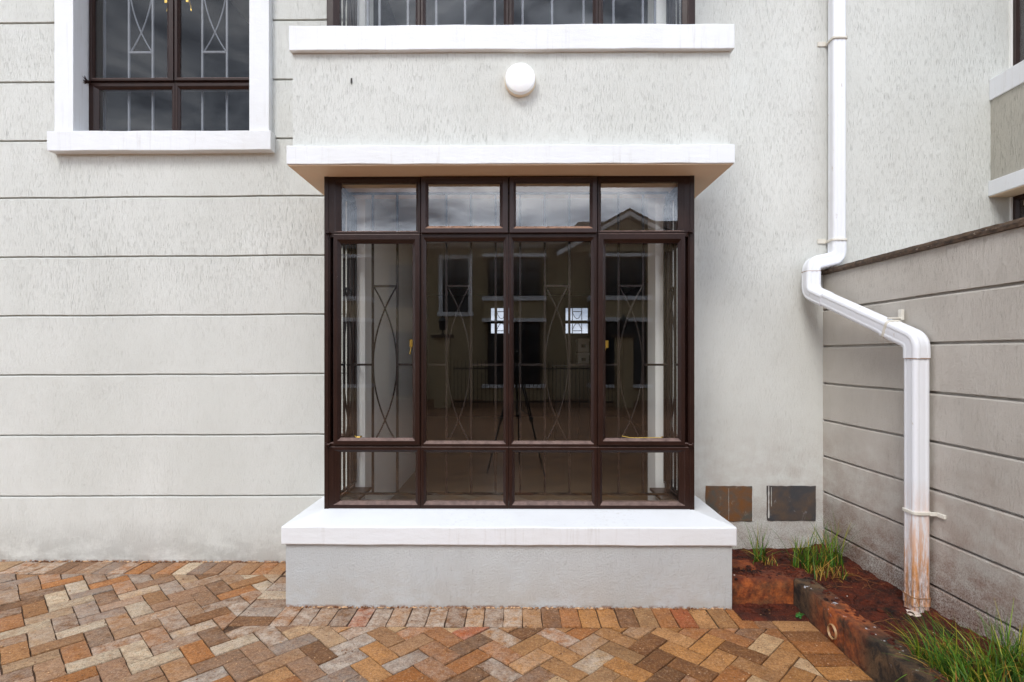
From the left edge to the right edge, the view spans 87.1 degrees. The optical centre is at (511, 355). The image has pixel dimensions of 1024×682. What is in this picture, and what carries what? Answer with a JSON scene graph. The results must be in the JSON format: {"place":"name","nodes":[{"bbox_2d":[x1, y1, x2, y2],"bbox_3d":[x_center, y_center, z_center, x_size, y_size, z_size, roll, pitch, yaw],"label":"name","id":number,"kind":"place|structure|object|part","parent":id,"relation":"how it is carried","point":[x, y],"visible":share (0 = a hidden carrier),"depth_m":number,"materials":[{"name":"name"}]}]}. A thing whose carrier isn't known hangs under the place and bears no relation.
{"place":"outdoors","nodes":[
{"label":"outdoors","id":0,"kind":"place"},
{"bbox_2d":[0,561,875,681],"bbox_3d":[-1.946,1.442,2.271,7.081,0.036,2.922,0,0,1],"label":"pavement","id":1,"kind":"structure","parent":0,"point":[548,638],"depth_m":2.72,"materials":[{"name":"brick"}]},
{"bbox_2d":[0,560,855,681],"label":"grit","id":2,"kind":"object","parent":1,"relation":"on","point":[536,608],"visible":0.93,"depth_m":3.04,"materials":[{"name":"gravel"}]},
{"bbox_2d":[491,308,587,332],"label":"sky","id":3,"kind":"structure","parent":0,"point":[584,310],"materials":[{"name":"white"}]},
{"bbox_2d":[552,365,589,440],"bbox_3d":[0.865,0.662,7.239,0.620,1.054,0.528,0,0,1],"label":"table","id":4,"kind":"object","parent":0,"point":[579,403],"visible":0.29,"depth_m":6.97,"materials":[{"name":"brown wood"}]},
{"bbox_3d":[0.713,0.660,6.984,0.292,0.980,0.017,0,0,1],"label":"cabinet door","id":5,"kind":"part","parent":4,"relation":"part of","materials":[{"name":"brown wood"}]},
{"bbox_3d":[1.011,0.660,6.982,0.292,0.980,0.017,0,0,1],"label":"cabinet door","id":6,"kind":"part","parent":4,"relation":"part of","materials":[{"name":"brown wood"}]},
{"bbox_2d":[576,353,588,363],"bbox_3d":[0.936,0.049,7.142,0.155,0.172,0.210,0,0,1],"label":"storage box","id":7,"kind":"object","parent":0,"point":[582,358],"visible":0.81,"depth_m":7.04,"materials":[{"name":"grey"}]},
{"bbox_2d":[576,339,588,351],"bbox_3d":[0.936,-0.132,7.142,0.155,0.172,0.210,0,0,1],"label":"storage box","id":8,"kind":"object","parent":7,"relation":"on","point":[582,345],"visible":1,"depth_m":7.04,"materials":[{"name":"grey"}]},
{"bbox_2d":[732,544,1020,681],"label":"soil","id":9,"kind":"structure","parent":0,"point":[871,604],"depth_m":2.96,"materials":[{"name":"brown soil"}]},
{"bbox_2d":[733,521,779,565],"bbox_3d":[1.589,1.215,3.519,0.331,0.270,0.379,0,0,35],"label":"grass tuft","id":10,"kind":"object","parent":9,"relation":"on","point":[761,555],"visible":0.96,"depth_m":3.49,"materials":[{"name":"green plant"}]},
{"bbox_2d":[795,612,803,618],"bbox_3d":[1.566,1.414,2.930,0.044,0.032,0.050,0,0,35],"label":"weed seedling","id":11,"kind":"object","parent":9,"relation":"on","point":[798,615],"visible":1,"depth_m":2.93,"materials":[{"name":"green plant"}]},
{"bbox_2d":[766,509,859,582],"bbox_3d":[1.868,1.169,3.343,0.550,0.356,0.507,0,0,1],"label":"grass tuft","id":12,"kind":"object","parent":9,"relation":"on","point":[808,563],"visible":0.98,"depth_m":3.33,"materials":[{"name":"green plant"}]},
{"bbox_2d":[781,564,989,680],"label":"dry roots","id":13,"kind":"object","parent":9,"relation":"on","point":[903,620],"visible":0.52,"depth_m":2.58,"materials":[{"name":"brown plant"}]},
{"bbox_2d":[906,609,920,616],"bbox_3d":[2.053,1.320,2.758,0.070,0.023,0.074,0,0,9],"label":"cement lump","id":14,"kind":"object","parent":9,"relation":"on","point":[918,614],"visible":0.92,"depth_m":2.74,"materials":[{"name":"white concrete"}]},
{"bbox_2d":[875,596,1022,681],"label":"grass tuft","id":15,"kind":"object","parent":9,"relation":"on","point":[955,669],"visible":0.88,"depth_m":2.16,"materials":[{"name":"green plant"}]},
{"bbox_2d":[953,599,1023,681],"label":"grass tuft","id":16,"kind":"object","parent":9,"relation":"on","point":[1006,653],"visible":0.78,"depth_m":2.21,"materials":[{"name":"green plant"}]},
{"label":"ground","id":17,"kind":"structure","parent":0,"visible":0},
{"bbox_2d":[0,0,827,609],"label":"town house","id":18,"kind":"structure","parent":17,"relation":"on","point":[266,266],"depth_m":3.70,"materials":[{"name":"paint"}]},
{"bbox_2d":[83,0,248,130],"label":"casement window","id":19,"kind":"structure","parent":18,"relation":"in","point":[174,83],"depth_m":3.83,"materials":[{"name":"brown metal"}]},
{"bbox_2d":[490,306,502,334],"bbox_3d":[-0.202,-0.675,10.457,0.470,0.550,0.091,0,0,1],"label":"rear window","id":20,"kind":"structure","parent":18,"relation":"in","point":[499,322],"depth_m":10.47,"materials":[{"name":"glass"}]},
{"bbox_2d":[324,175,693,509],"bbox_3d":[-0.019,-0.079,3.290,2.232,2.015,0.140,0,0,1],"label":"bay window","id":21,"kind":"structure","parent":18,"relation":"in","point":[508,233],"depth_m":3.26,"materials":[{"name":"brown metal"}]},
{"bbox_2d":[327,0,694,25],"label":"upper bay window","id":22,"kind":"structure","parent":18,"relation":"in","point":[333,6],"depth_m":3.26,"materials":[{"name":"brown metal"}]},
{"bbox_2d":[505,63,535,97],"bbox_3d":[0.047,-1.572,3.068,0.177,0.177,0.065,0,0,1],"label":"wall lamp","id":23,"kind":"object","parent":18,"relation":"attached to","point":[520,80],"visible":1,"depth_m":3.04,"materials":[{"name":"beige plastic"}]},
{"bbox_2d":[564,306,588,334],"bbox_3d":[1.258,-0.675,10.444,0.490,0.550,0.091,0,0,1],"label":"rear window","id":24,"kind":"structure","parent":18,"relation":"in","point":[572,321],"depth_m":10.45,"materials":[{"name":"glass"}]},
{"bbox_2d":[801,0,945,612],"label":"downpipe","id":25,"kind":"object","parent":18,"relation":"attached to","point":[913,342],"visible":0.98,"depth_m":2.85,"materials":[{"name":"white plastic"}]},
{"bbox_2d":[732,559,949,681],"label":"kerb","id":26,"kind":"structure","parent":17,"relation":"on","point":[850,636],"depth_m":2.67,"materials":[{"name":"concrete"}]},
{"bbox_2d":[821,217,1023,655],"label":"boundary wall","id":27,"kind":"structure","parent":17,"relation":"on","point":[959,299],"depth_m":2.69,"materials":[{"name":"paint"}]},
{"bbox_2d":[834,0,1023,266],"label":"neighbouring house","id":28,"kind":"structure","parent":17,"relation":"on","point":[934,119],"depth_m":3.69,"materials":[{"name":"white paint"}]}
]}

